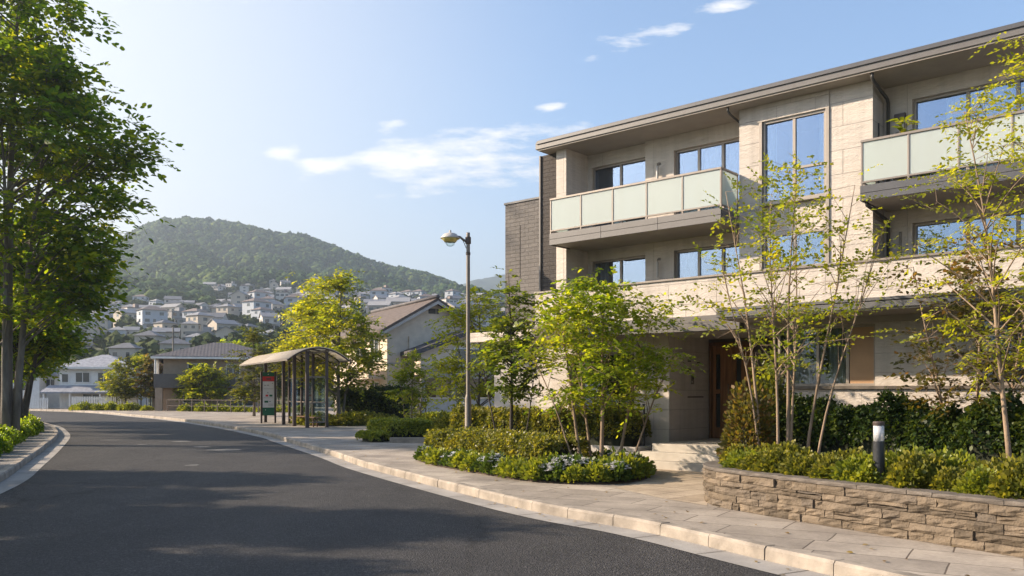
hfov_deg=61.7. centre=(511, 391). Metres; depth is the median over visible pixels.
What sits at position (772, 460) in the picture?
planter shrub
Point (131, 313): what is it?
hillside house
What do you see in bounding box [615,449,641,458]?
border plant
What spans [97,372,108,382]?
window
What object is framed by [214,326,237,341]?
hillside house
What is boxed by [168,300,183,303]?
hillside house
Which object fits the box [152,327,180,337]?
hillside house
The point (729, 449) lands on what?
planter shrub
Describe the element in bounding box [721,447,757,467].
planter shrub
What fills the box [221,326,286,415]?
garden tree
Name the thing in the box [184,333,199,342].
hillside house
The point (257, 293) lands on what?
hillside house
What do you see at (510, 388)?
slim tree
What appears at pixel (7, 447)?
verge plant
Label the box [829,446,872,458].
planter shrub
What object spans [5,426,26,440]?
verge plant
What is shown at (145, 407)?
verge shrub
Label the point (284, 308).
hillside house
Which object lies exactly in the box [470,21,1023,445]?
apartment building
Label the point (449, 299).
hillside house
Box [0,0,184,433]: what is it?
street tree
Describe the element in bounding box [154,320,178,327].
hillside house
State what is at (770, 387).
shrub
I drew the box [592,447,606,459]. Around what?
border plant
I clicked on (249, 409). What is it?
verge shrub
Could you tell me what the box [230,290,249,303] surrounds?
hillside house
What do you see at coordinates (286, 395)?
broadleaf tree
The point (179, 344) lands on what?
hillside house
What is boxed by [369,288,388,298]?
hillside house
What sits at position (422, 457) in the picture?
border plant
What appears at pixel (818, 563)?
kerb
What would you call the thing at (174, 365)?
brown house
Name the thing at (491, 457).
border plant
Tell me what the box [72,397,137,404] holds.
picket fence
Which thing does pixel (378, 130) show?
sky
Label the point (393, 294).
hillside house
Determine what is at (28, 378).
street tree
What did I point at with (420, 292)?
hillside house
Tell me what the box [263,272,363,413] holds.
ginkgo tree
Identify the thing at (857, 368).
window
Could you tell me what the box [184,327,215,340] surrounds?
hillside house
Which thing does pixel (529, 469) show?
border plant
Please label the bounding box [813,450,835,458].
planter shrub
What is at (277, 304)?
hillside house
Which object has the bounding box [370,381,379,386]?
window
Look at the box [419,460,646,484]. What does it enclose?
flower bed
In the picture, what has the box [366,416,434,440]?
box hedge
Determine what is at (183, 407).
verge shrub
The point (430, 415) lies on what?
box hedge
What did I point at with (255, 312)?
hillside house
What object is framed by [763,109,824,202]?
window
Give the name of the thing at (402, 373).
tree
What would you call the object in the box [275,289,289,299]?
hillside house
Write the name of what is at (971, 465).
planter shrub
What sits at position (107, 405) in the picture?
verge shrub
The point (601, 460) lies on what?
border plant
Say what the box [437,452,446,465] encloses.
border plant
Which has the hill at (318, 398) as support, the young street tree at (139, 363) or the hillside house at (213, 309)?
the hillside house at (213, 309)
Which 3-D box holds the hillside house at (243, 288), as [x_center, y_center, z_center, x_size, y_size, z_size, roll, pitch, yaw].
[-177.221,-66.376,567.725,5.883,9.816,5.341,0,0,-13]
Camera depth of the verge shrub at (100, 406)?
75.63 m
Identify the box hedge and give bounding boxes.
[355,429,391,441]
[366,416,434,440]
[415,411,458,425]
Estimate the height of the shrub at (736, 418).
1.518 m
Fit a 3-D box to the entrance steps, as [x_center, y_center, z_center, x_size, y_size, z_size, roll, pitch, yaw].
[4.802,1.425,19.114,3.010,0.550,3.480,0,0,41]
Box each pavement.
[0,423,53,469]
[41,407,1023,575]
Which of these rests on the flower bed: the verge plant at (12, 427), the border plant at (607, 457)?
the border plant at (607, 457)
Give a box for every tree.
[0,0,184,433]
[0,218,103,419]
[13,266,85,413]
[13,361,66,408]
[94,359,133,402]
[104,356,140,403]
[123,353,154,404]
[132,353,162,405]
[172,380,199,409]
[174,362,232,402]
[216,338,265,348]
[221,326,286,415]
[256,339,298,400]
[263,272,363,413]
[277,364,304,403]
[279,267,399,416]
[291,369,316,399]
[316,368,333,401]
[378,348,441,417]
[423,286,504,412]
[464,266,558,429]
[472,265,705,459]
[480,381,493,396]
[653,151,910,454]
[870,32,1023,460]
[871,227,1023,426]
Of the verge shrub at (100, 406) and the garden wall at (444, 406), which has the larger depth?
the verge shrub at (100, 406)
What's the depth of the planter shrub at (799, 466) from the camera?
11.34 m
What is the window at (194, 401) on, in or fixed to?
in the brown house at (174, 365)
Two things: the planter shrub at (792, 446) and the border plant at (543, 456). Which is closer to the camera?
the planter shrub at (792, 446)
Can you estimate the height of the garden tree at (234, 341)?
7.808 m
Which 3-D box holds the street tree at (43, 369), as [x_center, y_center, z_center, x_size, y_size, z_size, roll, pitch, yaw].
[-22.886,-2.385,39.379,6.295,8.279,5.469,0,0,-25]
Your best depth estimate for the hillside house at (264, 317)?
273.62 m
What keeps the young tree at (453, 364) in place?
on the pavement at (927, 559)
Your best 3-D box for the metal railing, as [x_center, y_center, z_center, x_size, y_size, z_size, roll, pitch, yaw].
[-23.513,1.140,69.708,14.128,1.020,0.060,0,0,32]
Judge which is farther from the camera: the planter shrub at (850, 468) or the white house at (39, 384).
the white house at (39, 384)
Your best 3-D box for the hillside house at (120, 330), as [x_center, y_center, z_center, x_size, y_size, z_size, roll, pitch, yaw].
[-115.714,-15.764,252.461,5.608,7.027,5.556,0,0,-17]
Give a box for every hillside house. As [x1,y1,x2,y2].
[79,320,99,346]
[79,338,92,351]
[90,311,111,330]
[93,316,108,333]
[100,307,112,322]
[104,301,124,308]
[107,326,127,334]
[107,343,145,358]
[113,308,136,327]
[121,304,139,309]
[123,326,140,334]
[132,294,149,300]
[132,330,165,342]
[134,306,168,327]
[139,305,161,307]
[149,299,164,304]
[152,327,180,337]
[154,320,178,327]
[158,338,191,350]
[160,303,186,310]
[163,296,182,303]
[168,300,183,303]
[168,307,183,319]
[174,318,185,324]
[179,320,200,340]
[180,300,194,304]
[181,308,206,317]
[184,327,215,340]
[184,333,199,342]
[185,312,214,331]
[196,302,208,308]
[200,306,210,312]
[203,282,216,285]
[206,319,239,329]
[207,313,229,319]
[210,304,219,312]
[211,284,222,290]
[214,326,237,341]
[215,303,239,316]
[225,281,236,286]
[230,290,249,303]
[240,284,248,291]
[240,323,258,329]
[241,298,271,314]
[247,289,270,298]
[251,307,274,318]
[258,312,280,328]
[260,296,277,300]
[261,288,274,292]
[266,300,283,309]
[269,281,278,289]
[273,305,290,310]
[275,287,293,294]
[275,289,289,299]
[280,280,290,285]
[284,294,305,309]
[341,301,360,317]
[342,292,352,298]
[354,294,366,298]
[356,298,363,309]
[363,299,385,309]
[367,301,392,312]
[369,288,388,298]
[372,295,387,298]
[380,285,391,293]
[386,297,410,304]
[388,292,403,296]
[401,290,411,295]
[411,289,426,294]
[416,294,432,298]
[441,296,456,301]
[445,289,460,297]
[445,302,470,313]
[447,295,463,301]
[471,314,491,326]
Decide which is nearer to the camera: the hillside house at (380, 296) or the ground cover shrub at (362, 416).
the ground cover shrub at (362, 416)
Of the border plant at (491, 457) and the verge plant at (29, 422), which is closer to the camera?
the border plant at (491, 457)
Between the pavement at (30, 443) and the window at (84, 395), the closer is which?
the pavement at (30, 443)
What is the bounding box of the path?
[616,469,707,504]
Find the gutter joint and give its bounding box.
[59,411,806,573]
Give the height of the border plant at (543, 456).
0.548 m
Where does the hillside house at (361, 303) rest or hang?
on the hill at (318, 398)
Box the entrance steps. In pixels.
[640,438,740,471]
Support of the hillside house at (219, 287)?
on the hill at (318, 398)
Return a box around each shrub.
[75,401,92,409]
[89,402,101,409]
[95,404,111,410]
[102,401,118,410]
[115,403,129,410]
[121,401,140,410]
[139,405,154,410]
[176,403,190,410]
[193,401,211,411]
[206,403,224,411]
[213,403,227,411]
[226,405,234,411]
[232,404,246,411]
[245,407,259,411]
[276,404,287,411]
[291,404,309,412]
[296,411,334,425]
[318,413,357,425]
[335,409,382,425]
[360,412,395,424]
[425,406,471,443]
[715,376,775,458]
[718,442,757,463]
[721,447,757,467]
[736,451,773,471]
[742,347,792,447]
[752,446,801,472]
[757,442,774,451]
[758,439,806,453]
[778,453,822,476]
[791,446,822,458]
[806,455,861,481]
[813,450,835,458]
[824,450,888,483]
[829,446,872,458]
[882,449,953,490]
[885,443,928,486]
[913,445,979,485]
[925,465,972,492]
[950,464,1014,497]
[955,459,991,472]
[979,452,1023,497]
[984,455,1023,498]
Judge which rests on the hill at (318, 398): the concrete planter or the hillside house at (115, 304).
the hillside house at (115, 304)
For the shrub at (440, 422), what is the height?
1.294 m
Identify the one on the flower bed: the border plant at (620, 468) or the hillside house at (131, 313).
the border plant at (620, 468)
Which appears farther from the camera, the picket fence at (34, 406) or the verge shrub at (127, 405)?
the picket fence at (34, 406)
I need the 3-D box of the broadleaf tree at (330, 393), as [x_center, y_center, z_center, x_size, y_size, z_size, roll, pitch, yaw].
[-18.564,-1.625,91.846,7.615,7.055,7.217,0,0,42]
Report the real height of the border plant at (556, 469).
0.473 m
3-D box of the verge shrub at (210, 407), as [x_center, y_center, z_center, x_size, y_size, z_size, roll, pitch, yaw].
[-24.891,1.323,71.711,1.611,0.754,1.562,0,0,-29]
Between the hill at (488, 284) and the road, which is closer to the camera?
the road
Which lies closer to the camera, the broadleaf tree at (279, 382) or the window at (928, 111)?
the window at (928, 111)
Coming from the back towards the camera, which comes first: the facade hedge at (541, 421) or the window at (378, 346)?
the window at (378, 346)
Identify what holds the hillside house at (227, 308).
on the hill at (318, 398)
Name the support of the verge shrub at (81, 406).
on the pavement at (927, 559)
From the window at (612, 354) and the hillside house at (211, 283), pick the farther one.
the hillside house at (211, 283)
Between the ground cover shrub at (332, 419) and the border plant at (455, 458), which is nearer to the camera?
the border plant at (455, 458)
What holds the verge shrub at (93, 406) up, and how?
on the pavement at (927, 559)
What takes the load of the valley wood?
on the hill at (318, 398)
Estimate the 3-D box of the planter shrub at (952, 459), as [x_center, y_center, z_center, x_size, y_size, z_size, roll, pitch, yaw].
[5.125,0.936,10.188,0.917,0.628,0.944,0,0,-11]
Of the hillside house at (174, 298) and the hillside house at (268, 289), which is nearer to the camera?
the hillside house at (174, 298)
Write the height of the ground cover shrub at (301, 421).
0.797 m
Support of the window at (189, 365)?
in the brown house at (174, 365)
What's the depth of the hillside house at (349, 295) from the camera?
438.58 m
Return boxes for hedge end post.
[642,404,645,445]
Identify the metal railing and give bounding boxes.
[167,399,281,412]
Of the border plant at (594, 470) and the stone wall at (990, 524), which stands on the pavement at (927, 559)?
the stone wall at (990, 524)
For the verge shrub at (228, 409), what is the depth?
70.55 m
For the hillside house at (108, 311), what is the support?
on the hill at (318, 398)
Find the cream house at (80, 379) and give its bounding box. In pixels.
[40,355,147,408]
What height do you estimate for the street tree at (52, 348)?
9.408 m
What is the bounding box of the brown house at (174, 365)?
[150,343,281,410]
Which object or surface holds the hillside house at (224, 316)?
on the hill at (318, 398)
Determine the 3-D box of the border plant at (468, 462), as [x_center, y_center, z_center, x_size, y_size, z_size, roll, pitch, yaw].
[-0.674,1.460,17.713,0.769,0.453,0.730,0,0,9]
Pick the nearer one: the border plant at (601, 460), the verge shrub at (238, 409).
the border plant at (601, 460)
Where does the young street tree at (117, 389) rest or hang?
on the pavement at (927, 559)
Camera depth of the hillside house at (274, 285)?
577.77 m
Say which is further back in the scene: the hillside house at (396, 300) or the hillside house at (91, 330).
the hillside house at (396, 300)
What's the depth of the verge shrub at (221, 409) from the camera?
70.80 m
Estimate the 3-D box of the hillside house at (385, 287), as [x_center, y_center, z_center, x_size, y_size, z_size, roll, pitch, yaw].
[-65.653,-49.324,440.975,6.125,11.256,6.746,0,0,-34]
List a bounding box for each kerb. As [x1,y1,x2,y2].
[0,422,58,481]
[29,409,923,575]
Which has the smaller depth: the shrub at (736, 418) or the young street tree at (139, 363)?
the shrub at (736, 418)
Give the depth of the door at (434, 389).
49.84 m
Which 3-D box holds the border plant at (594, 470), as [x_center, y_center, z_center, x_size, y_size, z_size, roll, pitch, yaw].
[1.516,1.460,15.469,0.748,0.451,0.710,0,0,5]
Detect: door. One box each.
[425,385,435,411]
[709,341,754,437]
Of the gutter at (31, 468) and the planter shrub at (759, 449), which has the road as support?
the gutter at (31, 468)
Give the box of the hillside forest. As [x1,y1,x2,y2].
[76,215,504,303]
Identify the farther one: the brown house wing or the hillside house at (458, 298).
the hillside house at (458, 298)
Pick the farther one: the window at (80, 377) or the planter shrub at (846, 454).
the window at (80, 377)
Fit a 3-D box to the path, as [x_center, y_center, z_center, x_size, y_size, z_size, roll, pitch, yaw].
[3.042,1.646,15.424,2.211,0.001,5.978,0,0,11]
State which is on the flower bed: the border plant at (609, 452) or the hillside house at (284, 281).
the border plant at (609, 452)
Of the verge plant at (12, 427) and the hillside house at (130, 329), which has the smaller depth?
the verge plant at (12, 427)
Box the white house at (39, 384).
[13,365,54,408]
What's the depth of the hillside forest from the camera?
800.70 m
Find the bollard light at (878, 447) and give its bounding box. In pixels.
[873,421,884,482]
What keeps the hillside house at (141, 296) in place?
on the hill at (318, 398)
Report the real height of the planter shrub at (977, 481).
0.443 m
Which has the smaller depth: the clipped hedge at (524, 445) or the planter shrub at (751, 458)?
the planter shrub at (751, 458)
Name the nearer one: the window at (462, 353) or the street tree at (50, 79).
the street tree at (50, 79)
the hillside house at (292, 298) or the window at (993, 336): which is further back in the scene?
the hillside house at (292, 298)
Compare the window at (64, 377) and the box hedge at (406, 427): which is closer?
the box hedge at (406, 427)
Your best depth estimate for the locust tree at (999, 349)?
10.80 m
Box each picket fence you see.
[29,398,47,408]
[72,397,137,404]
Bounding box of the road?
[0,411,780,575]
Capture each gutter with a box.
[0,425,69,493]
[53,411,830,575]
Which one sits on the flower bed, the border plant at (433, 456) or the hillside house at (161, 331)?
the border plant at (433, 456)
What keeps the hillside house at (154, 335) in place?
on the hill at (318, 398)
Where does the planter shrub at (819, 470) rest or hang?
on the stone wall at (990, 524)
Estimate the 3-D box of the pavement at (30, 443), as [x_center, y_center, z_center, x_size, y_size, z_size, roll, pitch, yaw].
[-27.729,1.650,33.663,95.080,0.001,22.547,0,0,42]
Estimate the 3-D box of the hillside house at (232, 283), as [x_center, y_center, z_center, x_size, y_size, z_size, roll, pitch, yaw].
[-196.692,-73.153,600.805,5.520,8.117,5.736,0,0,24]
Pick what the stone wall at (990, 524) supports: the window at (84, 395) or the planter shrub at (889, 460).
the planter shrub at (889, 460)
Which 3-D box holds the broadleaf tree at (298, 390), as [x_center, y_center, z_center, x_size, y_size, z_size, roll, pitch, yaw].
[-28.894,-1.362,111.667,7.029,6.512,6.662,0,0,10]
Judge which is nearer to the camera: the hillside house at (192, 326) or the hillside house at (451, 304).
the hillside house at (192, 326)
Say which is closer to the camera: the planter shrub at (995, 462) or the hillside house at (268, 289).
the planter shrub at (995, 462)
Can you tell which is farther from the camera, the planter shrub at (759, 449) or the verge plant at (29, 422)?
the verge plant at (29, 422)
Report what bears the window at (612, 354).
in the apartment building
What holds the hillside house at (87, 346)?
on the hill at (318, 398)
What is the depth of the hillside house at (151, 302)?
392.82 m
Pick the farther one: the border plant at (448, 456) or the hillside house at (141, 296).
the hillside house at (141, 296)
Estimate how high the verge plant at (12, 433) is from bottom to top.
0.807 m
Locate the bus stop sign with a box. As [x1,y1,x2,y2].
[260,371,275,422]
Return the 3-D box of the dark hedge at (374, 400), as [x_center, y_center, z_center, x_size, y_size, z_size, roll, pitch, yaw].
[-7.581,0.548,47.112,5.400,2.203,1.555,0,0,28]
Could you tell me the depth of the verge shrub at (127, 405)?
75.17 m
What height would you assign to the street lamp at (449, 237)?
5.755 m
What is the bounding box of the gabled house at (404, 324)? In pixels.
[331,295,493,417]
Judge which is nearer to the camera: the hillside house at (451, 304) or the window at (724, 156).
the window at (724, 156)
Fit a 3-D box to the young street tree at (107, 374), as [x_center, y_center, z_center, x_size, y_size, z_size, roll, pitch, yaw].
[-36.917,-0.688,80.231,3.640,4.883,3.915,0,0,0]
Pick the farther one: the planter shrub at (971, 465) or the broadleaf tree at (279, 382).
the broadleaf tree at (279, 382)
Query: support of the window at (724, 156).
in the apartment building
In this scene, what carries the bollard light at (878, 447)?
on the stone wall at (990, 524)
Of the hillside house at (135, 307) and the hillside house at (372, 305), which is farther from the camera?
the hillside house at (135, 307)
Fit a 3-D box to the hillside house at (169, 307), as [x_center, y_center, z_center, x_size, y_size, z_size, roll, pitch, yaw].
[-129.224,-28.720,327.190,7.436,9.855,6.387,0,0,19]
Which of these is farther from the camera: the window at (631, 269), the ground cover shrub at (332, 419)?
the ground cover shrub at (332, 419)
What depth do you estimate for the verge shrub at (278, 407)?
68.99 m
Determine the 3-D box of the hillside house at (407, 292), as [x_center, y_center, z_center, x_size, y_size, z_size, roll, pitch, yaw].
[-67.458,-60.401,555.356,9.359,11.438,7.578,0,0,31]
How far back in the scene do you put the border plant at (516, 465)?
16.06 m
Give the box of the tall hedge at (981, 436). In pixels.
[765,387,1023,462]
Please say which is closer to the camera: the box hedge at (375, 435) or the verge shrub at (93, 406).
the box hedge at (375, 435)
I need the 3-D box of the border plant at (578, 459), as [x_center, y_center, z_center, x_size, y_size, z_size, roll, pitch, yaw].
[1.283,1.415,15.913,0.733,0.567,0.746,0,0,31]
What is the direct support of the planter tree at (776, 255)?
on the stone wall at (990, 524)
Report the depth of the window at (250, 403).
76.90 m
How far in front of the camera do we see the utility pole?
83.94 m
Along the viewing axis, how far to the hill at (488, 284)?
2140.70 m
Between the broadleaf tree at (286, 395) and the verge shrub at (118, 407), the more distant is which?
the broadleaf tree at (286, 395)
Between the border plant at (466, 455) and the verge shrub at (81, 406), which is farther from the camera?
the verge shrub at (81, 406)
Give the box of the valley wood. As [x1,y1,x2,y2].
[70,279,504,395]
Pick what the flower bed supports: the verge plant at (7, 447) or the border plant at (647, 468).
the border plant at (647, 468)
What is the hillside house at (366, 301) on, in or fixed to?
on the hill at (318, 398)
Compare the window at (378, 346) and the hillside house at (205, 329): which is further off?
the hillside house at (205, 329)
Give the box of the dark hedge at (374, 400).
[330,382,416,417]
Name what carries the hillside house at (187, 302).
on the hill at (318, 398)
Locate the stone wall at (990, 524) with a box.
[702,460,1023,557]
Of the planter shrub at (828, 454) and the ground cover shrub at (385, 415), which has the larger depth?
the ground cover shrub at (385, 415)
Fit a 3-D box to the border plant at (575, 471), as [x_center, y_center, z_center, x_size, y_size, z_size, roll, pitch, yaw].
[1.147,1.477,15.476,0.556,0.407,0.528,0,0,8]
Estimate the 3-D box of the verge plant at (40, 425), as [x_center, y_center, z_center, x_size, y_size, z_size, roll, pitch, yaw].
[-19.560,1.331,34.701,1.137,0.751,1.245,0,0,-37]
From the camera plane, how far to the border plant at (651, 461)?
17.03 m
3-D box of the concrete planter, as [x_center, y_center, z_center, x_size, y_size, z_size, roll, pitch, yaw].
[0.892,1.470,21.489,5.950,0.460,1.190,0,0,41]
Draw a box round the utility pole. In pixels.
[166,326,179,350]
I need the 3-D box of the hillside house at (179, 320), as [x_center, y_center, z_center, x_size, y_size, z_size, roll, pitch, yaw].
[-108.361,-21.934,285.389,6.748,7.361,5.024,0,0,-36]
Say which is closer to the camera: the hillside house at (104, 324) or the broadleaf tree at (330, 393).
the broadleaf tree at (330, 393)
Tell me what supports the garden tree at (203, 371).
on the pavement at (927, 559)
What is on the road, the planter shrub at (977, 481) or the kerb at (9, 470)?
the kerb at (9, 470)
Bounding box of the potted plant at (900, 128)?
[886,114,919,180]
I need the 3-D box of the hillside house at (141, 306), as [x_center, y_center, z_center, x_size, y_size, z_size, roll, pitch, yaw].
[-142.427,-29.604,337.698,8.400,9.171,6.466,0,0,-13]
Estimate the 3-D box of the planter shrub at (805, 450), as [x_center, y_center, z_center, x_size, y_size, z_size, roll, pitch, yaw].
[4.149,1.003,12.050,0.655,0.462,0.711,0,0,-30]
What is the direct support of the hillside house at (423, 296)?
on the hill at (318, 398)
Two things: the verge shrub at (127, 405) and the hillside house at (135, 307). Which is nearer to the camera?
the verge shrub at (127, 405)
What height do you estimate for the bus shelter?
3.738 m
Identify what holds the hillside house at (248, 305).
on the hill at (318, 398)
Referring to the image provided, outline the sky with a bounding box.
[0,0,1023,283]
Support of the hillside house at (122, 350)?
on the hill at (318, 398)
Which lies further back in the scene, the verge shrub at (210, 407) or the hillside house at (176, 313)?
the hillside house at (176, 313)
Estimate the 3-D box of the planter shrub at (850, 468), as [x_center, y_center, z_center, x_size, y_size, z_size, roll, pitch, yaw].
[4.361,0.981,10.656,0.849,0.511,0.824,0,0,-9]
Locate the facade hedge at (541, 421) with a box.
[448,402,652,446]
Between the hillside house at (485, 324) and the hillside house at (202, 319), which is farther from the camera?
the hillside house at (485, 324)
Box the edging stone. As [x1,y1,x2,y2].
[390,437,424,442]
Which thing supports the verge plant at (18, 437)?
on the verge
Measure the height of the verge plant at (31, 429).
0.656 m
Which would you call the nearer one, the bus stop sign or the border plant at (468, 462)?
the border plant at (468, 462)
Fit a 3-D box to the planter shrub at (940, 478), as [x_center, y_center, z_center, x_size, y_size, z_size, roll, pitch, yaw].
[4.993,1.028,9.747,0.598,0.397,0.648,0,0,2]
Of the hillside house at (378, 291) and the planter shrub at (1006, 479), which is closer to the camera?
the planter shrub at (1006, 479)
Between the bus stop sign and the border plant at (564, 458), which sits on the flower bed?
the border plant at (564, 458)
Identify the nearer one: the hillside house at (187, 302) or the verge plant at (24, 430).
the verge plant at (24, 430)
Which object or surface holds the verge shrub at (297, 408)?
on the pavement at (927, 559)
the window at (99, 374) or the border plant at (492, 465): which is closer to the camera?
the border plant at (492, 465)
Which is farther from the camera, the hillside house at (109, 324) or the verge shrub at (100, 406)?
the hillside house at (109, 324)
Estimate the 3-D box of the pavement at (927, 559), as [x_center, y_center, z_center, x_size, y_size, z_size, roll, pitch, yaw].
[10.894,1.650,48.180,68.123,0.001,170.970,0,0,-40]
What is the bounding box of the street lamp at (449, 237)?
[440,230,470,427]
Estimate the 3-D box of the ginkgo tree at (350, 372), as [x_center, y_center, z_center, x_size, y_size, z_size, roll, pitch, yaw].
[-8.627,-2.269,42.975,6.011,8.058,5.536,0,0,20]
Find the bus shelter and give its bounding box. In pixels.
[239,347,349,427]
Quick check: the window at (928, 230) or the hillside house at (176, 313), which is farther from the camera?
the hillside house at (176, 313)
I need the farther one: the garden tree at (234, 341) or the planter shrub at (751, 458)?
the garden tree at (234, 341)
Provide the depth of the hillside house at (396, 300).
300.57 m
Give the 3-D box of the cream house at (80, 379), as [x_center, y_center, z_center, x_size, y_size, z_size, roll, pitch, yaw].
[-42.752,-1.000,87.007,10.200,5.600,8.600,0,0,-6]
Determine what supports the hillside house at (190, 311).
on the hill at (318, 398)
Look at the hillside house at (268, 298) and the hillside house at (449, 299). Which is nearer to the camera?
the hillside house at (449, 299)
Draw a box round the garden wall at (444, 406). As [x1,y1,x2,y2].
[425,397,493,412]
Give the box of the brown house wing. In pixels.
[148,361,162,408]
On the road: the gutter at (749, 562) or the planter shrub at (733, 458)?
the gutter at (749, 562)
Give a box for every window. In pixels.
[46,379,54,386]
[61,374,68,382]
[75,372,89,382]
[83,394,101,403]
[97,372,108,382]
[183,390,201,402]
[188,363,203,373]
[226,364,239,377]
[231,388,252,405]
[370,338,379,359]
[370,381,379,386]
[453,348,478,364]
[571,352,633,413]
[593,158,644,226]
[593,256,644,284]
[676,138,738,213]
[676,244,738,277]
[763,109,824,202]
[763,228,824,269]
[774,324,874,385]
[914,78,1023,176]
[914,211,1023,254]
[977,316,1023,384]
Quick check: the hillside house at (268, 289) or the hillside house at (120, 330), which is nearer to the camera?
the hillside house at (120, 330)
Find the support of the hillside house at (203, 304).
on the hill at (318, 398)
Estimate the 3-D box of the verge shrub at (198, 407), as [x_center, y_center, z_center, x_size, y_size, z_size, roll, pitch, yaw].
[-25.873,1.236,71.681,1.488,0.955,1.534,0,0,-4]
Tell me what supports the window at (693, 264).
in the apartment building
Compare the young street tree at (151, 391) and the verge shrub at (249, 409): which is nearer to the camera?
the verge shrub at (249, 409)
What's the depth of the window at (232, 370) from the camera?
76.69 m
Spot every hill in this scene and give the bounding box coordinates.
[92,231,420,406]
[463,274,504,294]
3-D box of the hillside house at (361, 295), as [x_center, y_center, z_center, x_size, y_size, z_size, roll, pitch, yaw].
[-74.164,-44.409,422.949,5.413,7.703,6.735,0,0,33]
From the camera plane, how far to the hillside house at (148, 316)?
278.21 m
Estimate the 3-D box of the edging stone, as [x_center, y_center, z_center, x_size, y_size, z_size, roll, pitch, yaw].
[-3.250,1.580,27.750,1.400,0.200,0.180,0,0,0]
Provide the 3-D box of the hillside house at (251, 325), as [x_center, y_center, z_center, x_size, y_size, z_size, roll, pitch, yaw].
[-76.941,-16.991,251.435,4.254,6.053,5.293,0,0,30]
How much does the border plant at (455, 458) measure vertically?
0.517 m
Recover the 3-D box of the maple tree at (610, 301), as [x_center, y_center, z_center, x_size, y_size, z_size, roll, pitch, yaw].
[1.812,-0.388,17.249,4.146,4.253,3.416,0,0,34]
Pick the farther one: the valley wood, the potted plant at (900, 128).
the valley wood
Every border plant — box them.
[413,443,436,460]
[417,446,437,461]
[424,448,452,465]
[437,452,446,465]
[444,447,472,466]
[448,447,477,467]
[457,451,484,469]
[459,452,484,471]
[469,454,488,471]
[477,449,510,473]
[489,461,497,474]
[492,454,526,477]
[504,457,533,479]
[516,456,553,480]
[531,458,569,480]
[538,451,557,459]
[546,451,574,467]
[560,463,590,482]
[567,453,598,474]
[578,460,614,482]
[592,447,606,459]
[593,457,612,463]
[597,457,635,481]
[598,452,622,459]
[605,445,627,456]
[613,452,645,479]
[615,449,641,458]
[631,454,655,477]
[633,453,656,471]
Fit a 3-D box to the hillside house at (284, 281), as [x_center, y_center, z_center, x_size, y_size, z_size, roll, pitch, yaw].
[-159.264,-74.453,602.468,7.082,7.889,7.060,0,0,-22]
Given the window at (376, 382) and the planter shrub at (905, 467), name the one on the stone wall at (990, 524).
the planter shrub at (905, 467)
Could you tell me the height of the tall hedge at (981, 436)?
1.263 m
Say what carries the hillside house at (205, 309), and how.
on the hill at (318, 398)
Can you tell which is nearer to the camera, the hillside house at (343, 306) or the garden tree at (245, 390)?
the garden tree at (245, 390)
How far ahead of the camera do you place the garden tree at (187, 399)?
75.06 m
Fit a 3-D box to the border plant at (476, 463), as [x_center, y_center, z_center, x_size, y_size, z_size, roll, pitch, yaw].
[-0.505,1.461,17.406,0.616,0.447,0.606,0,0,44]
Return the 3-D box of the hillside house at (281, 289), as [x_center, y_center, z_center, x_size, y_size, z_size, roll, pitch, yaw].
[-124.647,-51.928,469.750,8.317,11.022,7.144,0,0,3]
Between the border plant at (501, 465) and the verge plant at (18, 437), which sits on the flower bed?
the border plant at (501, 465)
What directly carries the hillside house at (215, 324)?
on the hill at (318, 398)
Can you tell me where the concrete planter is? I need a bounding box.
[573,445,651,455]
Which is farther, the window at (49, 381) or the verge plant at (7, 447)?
the window at (49, 381)
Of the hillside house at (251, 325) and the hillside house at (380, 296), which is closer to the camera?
the hillside house at (251, 325)
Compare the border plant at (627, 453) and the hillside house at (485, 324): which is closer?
the border plant at (627, 453)
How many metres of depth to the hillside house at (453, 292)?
495.07 m
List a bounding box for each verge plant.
[0,424,19,445]
[0,431,13,452]
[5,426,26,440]
[6,427,22,443]
[20,416,44,431]
[20,419,39,435]
[20,421,36,435]
[20,424,29,438]
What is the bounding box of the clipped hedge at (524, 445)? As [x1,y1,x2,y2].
[423,426,589,460]
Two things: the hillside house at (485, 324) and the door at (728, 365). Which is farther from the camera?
the hillside house at (485, 324)

